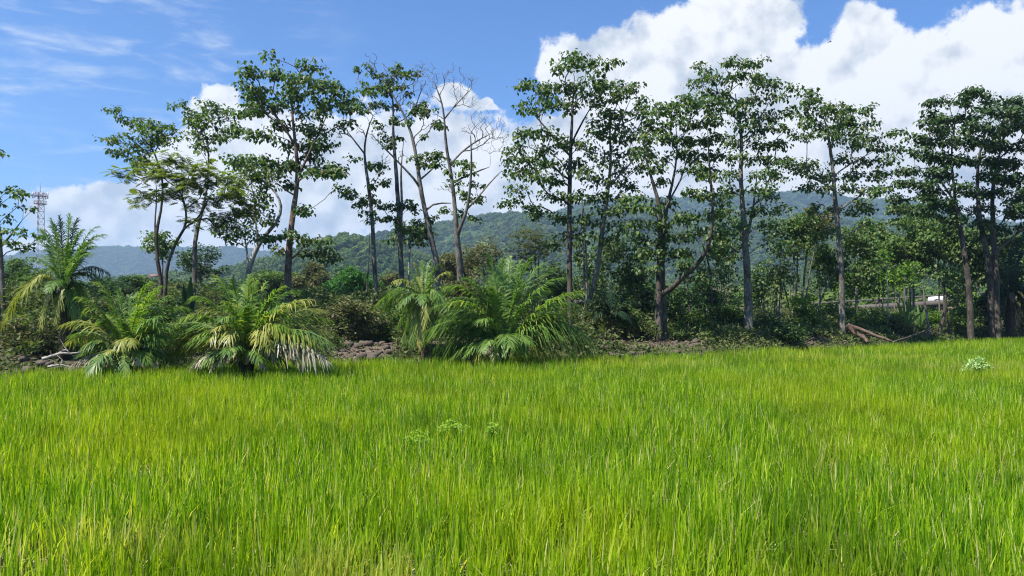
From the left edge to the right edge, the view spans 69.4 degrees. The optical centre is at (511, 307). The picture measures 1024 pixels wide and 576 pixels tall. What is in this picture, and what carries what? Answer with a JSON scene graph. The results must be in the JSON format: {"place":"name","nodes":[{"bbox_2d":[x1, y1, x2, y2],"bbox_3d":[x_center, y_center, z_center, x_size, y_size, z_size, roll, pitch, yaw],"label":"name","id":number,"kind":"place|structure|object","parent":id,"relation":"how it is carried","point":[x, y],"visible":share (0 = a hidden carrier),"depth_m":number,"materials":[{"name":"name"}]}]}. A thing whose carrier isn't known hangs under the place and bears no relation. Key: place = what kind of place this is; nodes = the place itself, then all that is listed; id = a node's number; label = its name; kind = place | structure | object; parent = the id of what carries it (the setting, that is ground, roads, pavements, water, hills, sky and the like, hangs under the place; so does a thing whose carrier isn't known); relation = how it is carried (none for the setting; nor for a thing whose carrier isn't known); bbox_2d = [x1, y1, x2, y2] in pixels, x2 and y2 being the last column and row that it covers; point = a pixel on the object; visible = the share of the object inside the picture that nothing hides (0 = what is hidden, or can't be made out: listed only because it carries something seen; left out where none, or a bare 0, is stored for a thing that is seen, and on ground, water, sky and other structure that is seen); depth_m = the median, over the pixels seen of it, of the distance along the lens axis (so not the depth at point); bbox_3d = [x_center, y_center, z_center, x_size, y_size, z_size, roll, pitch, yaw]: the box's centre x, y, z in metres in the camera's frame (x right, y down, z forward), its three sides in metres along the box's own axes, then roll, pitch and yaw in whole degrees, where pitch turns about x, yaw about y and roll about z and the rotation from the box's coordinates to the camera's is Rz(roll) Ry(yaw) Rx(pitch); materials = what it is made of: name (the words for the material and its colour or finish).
{"place":"outdoors","nodes":[
{"label":"outdoors","id":0,"kind":"place"},
{"bbox_2d":[5,195,974,289],"bbox_3d":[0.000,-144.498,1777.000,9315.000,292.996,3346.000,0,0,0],"label":"hills","id":1,"kind":"structure","parent":0,"point":[444,239],"depth_m":1004.79,"materials":[{"name":"green plant"}]},
{"bbox_2d":[32,183,47,281],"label":"telecom mast","id":2,"kind":"object","parent":1,"relation":"on","point":[38,211],"visible":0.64,"depth_m":249.99,"materials":[{"name":"metal"}]},
{"bbox_2d":[3,190,1023,310],"bbox_3d":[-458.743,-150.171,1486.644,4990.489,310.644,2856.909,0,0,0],"label":"forest","id":3,"kind":"object","parent":1,"relation":"on","point":[266,260],"visible":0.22,"depth_m":901.59,"materials":[{"name":"green plant"}]},
{"bbox_2d":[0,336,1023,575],"bbox_3d":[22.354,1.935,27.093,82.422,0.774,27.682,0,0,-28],"label":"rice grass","id":4,"kind":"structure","parent":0,"point":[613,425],"depth_m":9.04,"materials":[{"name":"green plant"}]},
{"bbox_2d":[0,326,1023,575],"bbox_3d":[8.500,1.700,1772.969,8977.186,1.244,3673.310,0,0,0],"label":"ground","id":5,"kind":"structure","parent":0,"point":[378,348],"depth_m":27.82,"materials":[{"name":"soil"}]},
{"bbox_2d":[0,314,39,352],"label":"shrub","id":6,"kind":"object","parent":5,"relation":"on","point":[16,327],"visible":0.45,"depth_m":24.40,"materials":[{"name":"green plant"}]},
{"bbox_2d":[0,149,46,344],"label":"tree","id":7,"kind":"object","parent":5,"relation":"on","point":[22,193],"visible":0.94,"depth_m":26.89,"materials":[{"name":"green plant"}]},
{"bbox_2d":[1,307,55,338],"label":"shrub","id":8,"kind":"object","parent":5,"relation":"on","point":[20,316],"visible":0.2,"depth_m":25.81,"materials":[{"name":"green plant"}]},
{"bbox_2d":[3,255,56,290],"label":"round tree","id":9,"kind":"object","parent":5,"relation":"on","point":[12,266],"visible":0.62,"depth_m":51.38,"materials":[{"name":"green plant"}]},
{"bbox_2d":[0,318,59,356],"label":"shrub","id":10,"kind":"object","parent":5,"relation":"on","point":[50,344],"visible":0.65,"depth_m":24.33,"materials":[{"name":"green plant"}]},
{"bbox_2d":[1,213,111,360],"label":"coconut palm","id":11,"kind":"object","parent":5,"relation":"on","point":[60,266],"visible":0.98,"depth_m":23.85,"materials":[{"name":"green plant"}]},
{"bbox_2d":[53,325,105,355],"bbox_3d":[-14.490,1.162,25.011,1.613,1.194,1.756,0,0,0],"label":"shrub","id":12,"kind":"object","parent":5,"relation":"on","point":[76,348],"visible":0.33,"depth_m":24.69,"materials":[{"name":"green plant"}]},
{"bbox_2d":[81,275,139,301],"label":"round tree","id":13,"kind":"object","parent":5,"relation":"on","point":[124,283],"visible":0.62,"depth_m":58.84,"materials":[{"name":"green plant"}]},
{"bbox_2d":[57,281,191,377],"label":"bush palm","id":14,"kind":"object","parent":5,"relation":"on","point":[126,346],"visible":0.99,"depth_m":22.25,"materials":[{"name":"green plant"}]},
{"bbox_2d":[92,104,183,304],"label":"tree","id":15,"kind":"object","parent":5,"relation":"on","point":[158,140],"visible":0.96,"depth_m":32.76,"materials":[{"name":"green plant"}]},
{"bbox_2d":[116,273,171,300],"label":"round tree","id":16,"kind":"object","parent":5,"relation":"on","point":[138,281],"visible":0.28,"depth_m":61.03,"materials":[{"name":"green plant"}]},
{"bbox_2d":[137,230,183,278],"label":"tree","id":17,"kind":"object","parent":5,"relation":"on","point":[164,249],"visible":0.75,"depth_m":41.80,"materials":[{"name":"green plant"}]},
{"bbox_2d":[143,296,188,333],"bbox_3d":[-13.251,0.658,27.931,1.973,2.172,1.867,0,0,-18],"label":"shrub","id":18,"kind":"object","parent":5,"relation":"on","point":[175,302],"visible":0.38,"depth_m":28.09,"materials":[{"name":"green plant"}]},
{"bbox_2d":[98,149,269,333],"bbox_3d":[-13.488,-2.547,30.991,6.240,8.121,3.863,0,0,0],"label":"tree","id":19,"kind":"object","parent":5,"relation":"on","point":[184,185],"visible":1,"depth_m":30.95,"materials":[{"name":"green plant"}]},
{"bbox_2d":[176,277,199,330],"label":"banana plant","id":20,"kind":"object","parent":5,"relation":"on","point":[187,295],"visible":0.47,"depth_m":29.88,"materials":[{"name":"green plant"}]},
{"bbox_2d":[172,242,229,292],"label":"tree","id":21,"kind":"object","parent":5,"relation":"on","point":[186,259],"visible":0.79,"depth_m":43.86,"materials":[{"name":"green plant"}]},
{"bbox_2d":[167,97,259,331],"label":"tree","id":22,"kind":"object","parent":5,"relation":"on","point":[235,129],"visible":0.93,"depth_m":34.86,"materials":[{"name":"green plant"}]},
{"bbox_2d":[159,273,338,380],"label":"bush palm","id":23,"kind":"object","parent":5,"relation":"on","point":[250,339],"visible":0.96,"depth_m":21.53,"materials":[{"name":"green plant"}]},
{"bbox_2d":[209,153,292,300],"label":"tree","id":24,"kind":"object","parent":5,"relation":"on","point":[255,221],"visible":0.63,"depth_m":33.88,"materials":[{"name":"green plant"}]},
{"bbox_2d":[238,269,304,296],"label":"round tree","id":25,"kind":"object","parent":5,"relation":"on","point":[275,279],"visible":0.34,"depth_m":75.00,"materials":[{"name":"green plant"}]},
{"bbox_2d":[218,49,366,314],"bbox_3d":[-9.608,-4.748,32.916,6.158,12.597,4.036,0,0,0],"label":"tree","id":26,"kind":"object","parent":5,"relation":"on","point":[315,146],"visible":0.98,"depth_m":32.92,"materials":[{"name":"green plant"}]},
{"bbox_2d":[292,260,333,289],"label":"round tree","id":27,"kind":"object","parent":5,"relation":"on","point":[315,274],"visible":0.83,"depth_m":69.25,"materials":[{"name":"green plant"}]},
{"bbox_2d":[315,294,363,342],"bbox_3d":[-6.953,0.588,30.022,1.945,2.209,1.928,0,0,0],"label":"shrub","id":28,"kind":"object","parent":5,"relation":"on","point":[343,309],"visible":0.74,"depth_m":29.75,"materials":[{"name":"green plant"}]},
{"bbox_2d":[320,264,384,294],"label":"round tree","id":29,"kind":"object","parent":5,"relation":"on","point":[355,279],"visible":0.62,"depth_m":57.17,"materials":[{"name":"green plant"}]},
{"bbox_2d":[336,81,391,333],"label":"tree","id":30,"kind":"object","parent":5,"relation":"on","point":[369,166],"visible":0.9,"depth_m":34.93,"materials":[{"name":"green plant"}]},
{"bbox_2d":[344,301,391,341],"bbox_3d":[-5.968,0.668,30.346,2.109,2.120,1.701,0,0,19],"label":"shrub","id":31,"kind":"object","parent":5,"relation":"on","point":[365,319],"visible":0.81,"depth_m":30.22,"materials":[{"name":"green plant"}]},
{"bbox_2d":[370,308,400,342],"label":"shrub","id":32,"kind":"object","parent":5,"relation":"on","point":[387,335],"visible":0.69,"depth_m":30.77,"materials":[{"name":"green plant"}]},
{"bbox_2d":[352,53,427,332],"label":"tree","id":33,"kind":"object","parent":5,"relation":"on","point":[400,206],"visible":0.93,"depth_m":35.78,"materials":[{"name":"green plant"}]},
{"bbox_2d":[379,271,413,291],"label":"round tree","id":34,"kind":"object","parent":5,"relation":"on","point":[388,279],"visible":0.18,"depth_m":71.25,"materials":[{"name":"green plant"}]},
{"bbox_2d":[381,291,418,328],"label":"shrub","id":35,"kind":"object","parent":5,"relation":"on","point":[395,308],"visible":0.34,"depth_m":32.88,"materials":[{"name":"green plant"}]},
{"bbox_2d":[366,69,452,336],"bbox_3d":[-4.693,-4.748,35.068,4.190,12.794,1.801,0,0,0],"label":"tree","id":36,"kind":"object","parent":5,"relation":"on","point":[436,156],"visible":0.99,"depth_m":35.05,"materials":[{"name":"green plant"}]},
{"bbox_2d":[382,215,438,292],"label":"tree","id":37,"kind":"object","parent":5,"relation":"on","point":[394,239],"visible":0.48,"depth_m":39.81,"materials":[{"name":"green plant"}]},
{"bbox_2d":[370,260,455,360],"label":"coconut palm","id":38,"kind":"object","parent":5,"relation":"on","point":[423,303],"visible":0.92,"depth_m":27.91,"materials":[{"name":"green plant"}]},
{"bbox_2d":[434,418,470,439],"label":"broad weed","id":39,"kind":"object","parent":5,"relation":"on","point":[449,423],"visible":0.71,"depth_m":11.34,"materials":[{"name":"green plant"}]},
{"bbox_2d":[429,251,482,291],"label":"round tree","id":40,"kind":"object","parent":5,"relation":"on","point":[446,260],"visible":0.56,"depth_m":65.25,"materials":[{"name":"green plant"}]},
{"bbox_2d":[413,61,508,336],"bbox_3d":[-2.365,-4.910,33.781,4.431,12.898,2.333,0,0,0],"label":"tree","id":41,"kind":"object","parent":5,"relation":"on","point":[471,166],"visible":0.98,"depth_m":33.94,"materials":[{"name":"grey plant"}]},
{"bbox_2d":[440,274,487,311],"bbox_3d":[-2.217,-0.011,33.816,2.320,3.115,1.746,0,0,-44],"label":"shrub","id":42,"kind":"object","parent":5,"relation":"on","point":[463,284],"visible":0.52,"depth_m":33.61,"materials":[{"name":"green plant"}]},
{"bbox_2d":[452,234,507,290],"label":"tree","id":43,"kind":"object","parent":5,"relation":"on","point":[480,250],"visible":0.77,"depth_m":43.59,"materials":[{"name":"green plant"}]},
{"bbox_2d":[0,329,1004,376],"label":"leaf litter","id":44,"kind":"object","parent":5,"relation":"on","point":[601,337],"visible":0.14,"depth_m":31.45,"materials":[{"name":"brown plant"}]},
{"bbox_2d":[421,252,601,365],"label":"bush palm","id":45,"kind":"object","parent":5,"relation":"on","point":[505,309],"visible":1,"depth_m":26.26,"materials":[{"name":"green plant"}]},
{"bbox_2d":[0,280,1023,372],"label":"undergrowth","id":46,"kind":"object","parent":5,"relation":"on","point":[644,323],"visible":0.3,"depth_m":33.56,"materials":[{"name":"green plant"}]},
{"bbox_2d":[0,334,1023,374],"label":"bank grass","id":47,"kind":"structure","parent":5,"relation":"on","point":[681,349],"depth_m":31.34,"materials":[{"name":"green plant"}]},
{"bbox_2d":[499,224,565,310],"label":"tree","id":48,"kind":"object","parent":5,"relation":"on","point":[535,247],"visible":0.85,"depth_m":38.89,"materials":[{"name":"green plant"}]},
{"bbox_2d":[532,257,581,303],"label":"tree","id":49,"kind":"object","parent":5,"relation":"on","point":[561,289],"visible":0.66,"depth_m":40.83,"materials":[{"name":"green plant"}]},
{"bbox_2d":[493,48,626,324],"bbox_3d":[2.175,-5.014,33.894,6.103,13.417,3.759,0,0,0],"label":"tree","id":50,"kind":"object","parent":5,"relation":"on","point":[569,198],"visible":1,"depth_m":33.94,"materials":[{"name":"green plant"}]},
{"bbox_2d":[572,194,596,302],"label":"sapling","id":51,"kind":"object","parent":5,"relation":"on","point":[574,228],"visible":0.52,"depth_m":36.93,"materials":[{"name":"green plant"}]},
{"bbox_2d":[566,237,611,299],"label":"tree","id":52,"kind":"object","parent":5,"relation":"on","point":[577,257],"visible":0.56,"depth_m":40.79,"materials":[{"name":"green plant"}]},
{"bbox_2d":[585,280,637,340],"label":"coconut palm","id":53,"kind":"object","parent":5,"relation":"on","point":[619,310],"visible":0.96,"depth_m":33.42,"materials":[{"name":"green plant"}]},
{"bbox_2d":[579,77,658,321],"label":"tree","id":54,"kind":"object","parent":5,"relation":"on","point":[618,94],"visible":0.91,"depth_m":34.84,"materials":[{"name":"green plant"}]},
{"bbox_2d":[588,231,654,335],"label":"tree","id":55,"kind":"object","parent":5,"relation":"on","point":[627,276],"visible":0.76,"depth_m":37.63,"materials":[{"name":"green plant"}]},
{"bbox_2d":[606,297,640,338],"bbox_3d":[5.238,0.591,34.945,1.979,2.103,1.677,0,0,0],"label":"shrub","id":56,"kind":"object","parent":5,"relation":"on","point":[631,332],"visible":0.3,"depth_m":34.77,"materials":[{"name":"green plant"}]},
{"bbox_2d":[617,277,655,332],"bbox_3d":[6.831,-0.235,39.956,2.593,3.624,2.115,0,0,-28],"label":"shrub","id":57,"kind":"object","parent":5,"relation":"on","point":[648,296],"visible":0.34,"depth_m":39.74,"materials":[{"name":"green plant"}]},
{"bbox_2d":[619,92,736,341],"bbox_3d":[7.468,-4.019,33.420,5.316,11.508,3.561,0,0,0],"label":"tree","id":58,"kind":"object","parent":5,"relation":"on","point":[664,225],"visible":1,"depth_m":33.26,"materials":[{"name":"green plant"}]},
{"bbox_2d":[646,280,709,320],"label":"tree","id":59,"kind":"object","parent":5,"relation":"on","point":[676,307],"visible":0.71,"depth_m":36.92,"materials":[{"name":"green plant"}]},
{"bbox_2d":[670,308,719,336],"bbox_3d":[8.746,0.826,36.081,2.621,1.623,2.400,0,0,0],"label":"shrub","id":60,"kind":"object","parent":5,"relation":"on","point":[697,313],"visible":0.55,"depth_m":35.69,"materials":[{"name":"green plant"}]},
{"bbox_2d":[700,239,724,319],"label":"sapling","id":61,"kind":"object","parent":5,"relation":"on","point":[711,293],"visible":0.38,"depth_m":37.04,"materials":[{"name":"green plant"}]},
{"bbox_2d":[688,257,742,318],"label":"tree","id":62,"kind":"object","parent":5,"relation":"on","point":[717,297],"visible":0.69,"depth_m":38.69,"materials":[{"name":"green plant"}]},
{"bbox_2d":[704,299,743,325],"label":"shrub","id":63,"kind":"object","parent":5,"relation":"on","point":[730,312],"visible":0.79,"depth_m":36.84,"materials":[{"name":"green plant"}]},
{"bbox_2d":[704,205,752,300],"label":"tree","id":64,"kind":"object","parent":5,"relation":"on","point":[730,239],"visible":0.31,"depth_m":41.81,"materials":[{"name":"green plant"}]},
{"bbox_2d":[680,54,805,329],"bbox_3d":[11.163,-5.220,36.006,5.509,13.812,3.638,0,0,0],"label":"tree","id":65,"kind":"object","parent":5,"relation":"on","point":[737,113],"visible":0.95,"depth_m":35.69,"materials":[{"name":"green plant"}]},
{"bbox_2d":[739,256,791,314],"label":"tree","id":66,"kind":"object","parent":5,"relation":"on","point":[756,283],"visible":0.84,"depth_m":39.75,"materials":[{"name":"green plant"}]},
{"bbox_2d":[753,311,781,332],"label":"shrub","id":67,"kind":"object","parent":5,"relation":"on","point":[763,316],"visible":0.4,"depth_m":37.63,"materials":[{"name":"green plant"}]},
{"bbox_2d":[761,259,802,316],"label":"tree","id":68,"kind":"object","parent":5,"relation":"on","point":[784,270],"visible":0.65,"depth_m":39.90,"materials":[{"name":"green plant"}]},
{"bbox_2d":[767,240,796,320],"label":"sapling","id":69,"kind":"object","parent":5,"relation":"on","point":[779,254],"visible":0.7,"depth_m":40.02,"materials":[{"name":"green plant"}]},
{"bbox_2d":[772,321,808,344],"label":"shrub","id":70,"kind":"object","parent":5,"relation":"on","point":[785,332],"visible":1,"depth_m":34.69,"materials":[{"name":"green plant"}]},
{"bbox_2d":[759,208,832,316],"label":"tree","id":71,"kind":"object","parent":5,"relation":"on","point":[798,224],"visible":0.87,"depth_m":41.73,"materials":[{"name":"green plant"}]},
{"bbox_2d":[783,291,822,322],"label":"shrub","id":72,"kind":"object","parent":5,"relation":"on","point":[802,310],"visible":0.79,"depth_m":39.79,"materials":[{"name":"green plant"}]},
{"bbox_2d":[789,308,835,335],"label":"shrub","id":73,"kind":"object","parent":5,"relation":"on","point":[804,319],"visible":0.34,"depth_m":38.88,"materials":[{"name":"green plant"}]},
{"bbox_2d":[805,234,828,297],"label":"sapling","id":74,"kind":"object","parent":5,"relation":"on","point":[814,244],"visible":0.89,"depth_m":40.85,"materials":[{"name":"green plant"}]},
{"bbox_2d":[791,204,843,297],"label":"tree","id":75,"kind":"object","parent":5,"relation":"on","point":[828,220],"visible":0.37,"depth_m":42.73,"materials":[{"name":"green plant"}]},
{"bbox_2d":[801,243,844,308],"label":"tree","id":76,"kind":"object","parent":5,"relation":"on","point":[825,257],"visible":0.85,"depth_m":44.65,"materials":[{"name":"green plant"}]},
{"bbox_2d":[814,300,858,314],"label":"shrub","id":77,"kind":"object","parent":5,"relation":"on","point":[835,308],"visible":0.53,"depth_m":44.03,"materials":[{"name":"green plant"}]},
{"bbox_2d":[775,86,911,335],"bbox_3d":[17.182,-4.673,38.086,6.794,12.748,4.343,0,0,0],"label":"tree","id":78,"kind":"object","parent":5,"relation":"on","point":[843,123],"visible":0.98,"depth_m":37.88,"materials":[{"name":"green plant"}]},
{"bbox_2d":[831,226,883,315],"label":"tree","id":79,"kind":"object","parent":5,"relation":"on","point":[868,255],"visible":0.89,"depth_m":43.75,"materials":[{"name":"green plant"}]},
{"bbox_2d":[706,292,1023,312],"bbox_3d":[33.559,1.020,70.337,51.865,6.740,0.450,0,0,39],"label":"fence","id":80,"kind":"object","parent":5,"relation":"on","point":[930,303],"depth_m":68.48,"materials":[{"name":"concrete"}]},
{"bbox_2d":[848,323,891,341],"bbox_3d":[18.131,1.302,37.531,2.088,0.938,0.236,0,0,29],"label":"fallen log","id":81,"kind":"object","parent":5,"relation":"on","point":[869,333],"visible":0.87,"depth_m":37.48,"materials":[{"name":"brown wood"}]},
{"bbox_2d":[849,306,896,326],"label":"shrub","id":82,"kind":"object","parent":5,"relation":"on","point":[868,318],"visible":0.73,"depth_m":41.72,"materials":[{"name":"green plant"}]},
{"bbox_2d":[832,247,930,307],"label":"round tree","id":83,"kind":"object","parent":5,"relation":"on","point":[893,275],"visible":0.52,"depth_m":49.59,"materials":[{"name":"green plant"}]},
{"bbox_2d":[875,260,900,325],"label":"sapling","id":84,"kind":"object","parent":5,"relation":"on","point":[885,267],"visible":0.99,"depth_m":41.92,"materials":[{"name":"green wood"}]},
{"bbox_2d":[833,214,964,311],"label":"round tree","id":85,"kind":"object","parent":5,"relation":"on","point":[896,244],"visible":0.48,"depth_m":55.27,"materials":[{"name":"green plant"}]},
{"bbox_2d":[884,313,917,334],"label":"shrub","id":86,"kind":"object","parent":5,"relation":"on","point":[899,325],"visible":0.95,"depth_m":41.77,"materials":[{"name":"green plant"}]},
{"bbox_2d":[894,296,920,324],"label":"broad leaf plant","id":87,"kind":"object","parent":5,"relation":"on","point":[906,312],"visible":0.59,"depth_m":42.95,"materials":[{"name":"green plant"}]},
{"bbox_2d":[883,200,941,310],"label":"round tree","id":88,"kind":"object","parent":5,"relation":"on","point":[906,209],"visible":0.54,"depth_m":59.40,"materials":[{"name":"green plant"}]},
{"bbox_2d":[894,251,941,311],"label":"round tree","id":89,"kind":"object","parent":5,"relation":"on","point":[913,289],"visible":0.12,"depth_m":56.90,"materials":[{"name":"green plant"}]},
{"bbox_2d":[911,268,931,336],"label":"sapling","id":90,"kind":"object","parent":5,"relation":"on","point":[926,313],"visible":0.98,"depth_m":42.95,"materials":[{"name":"green plant"}]},
{"bbox_2d":[920,309,951,327],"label":"shrub","id":91,"kind":"object","parent":5,"relation":"on","point":[935,318],"visible":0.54,"depth_m":47.67,"materials":[{"name":"green plant"}]},
{"bbox_2d":[903,218,981,311],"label":"round tree","id":92,"kind":"object","parent":5,"relation":"on","point":[930,253],"visible":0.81,"depth_m":53.76,"materials":[{"name":"green plant"}]},
{"bbox_2d":[884,84,1003,339],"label":"tree","id":93,"kind":"object","parent":5,"relation":"on","point":[941,173],"visible":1,"depth_m":42.84,"materials":[{"name":"green plant"}]},
{"bbox_2d":[925,261,963,338],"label":"tree","id":94,"kind":"object","parent":5,"relation":"on","point":[947,270],"visible":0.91,"depth_m":43.90,"materials":[{"name":"green plant"}]},
{"bbox_2d":[939,261,977,331],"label":"tree","id":95,"kind":"object","parent":5,"relation":"on","point":[951,286],"visible":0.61,"depth_m":45.78,"materials":[{"name":"green plant"}]},
{"bbox_2d":[938,284,979,313],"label":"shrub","id":96,"kind":"object","parent":5,"relation":"on","point":[973,293],"visible":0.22,"depth_m":51.95,"materials":[{"name":"green plant"}]},
{"bbox_2d":[941,302,988,337],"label":"shrub","id":97,"kind":"object","parent":5,"relation":"on","point":[961,322],"visible":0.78,"depth_m":44.78,"materials":[{"name":"green plant"}]},
{"bbox_2d":[941,226,1005,309],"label":"round tree","id":98,"kind":"object","parent":5,"relation":"on","point":[977,266],"visible":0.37,"depth_m":52.67,"materials":[{"name":"green plant"}]},
{"bbox_2d":[961,356,993,375],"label":"pale bush","id":99,"kind":"object","parent":5,"relation":"on","point":[980,364],"visible":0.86,"depth_m":22.41,"materials":[{"name":"green plant"}]},
{"bbox_2d":[973,294,1006,339],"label":"shrub","id":100,"kind":"object","parent":5,"relation":"on","point":[982,304],"visible":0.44,"depth_m":45.98,"materials":[{"name":"green plant"}]},
{"bbox_2d":[961,93,1023,339],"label":"tree","id":101,"kind":"object","parent":5,"relation":"on","point":[1013,113],"visible":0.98,"depth_m":44.78,"materials":[{"name":"green plant"}]},
{"bbox_2d":[977,233,1023,338],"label":"tree","id":102,"kind":"object","parent":5,"relation":"on","point":[1010,306],"visible":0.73,"depth_m":46.99,"materials":[{"name":"green plant"}]},
{"bbox_2d":[978,234,1023,287],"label":"tree","id":103,"kind":"object","parent":5,"relation":"on","point":[1021,278],"visible":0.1,"depth_m":56.98,"materials":[{"name":"green plant"}]},
{"bbox_2d":[0,0,1023,255],"label":"sky","id":104,"kind":"structure","parent":0,"point":[62,61],"materials":[{"name":"blue"}]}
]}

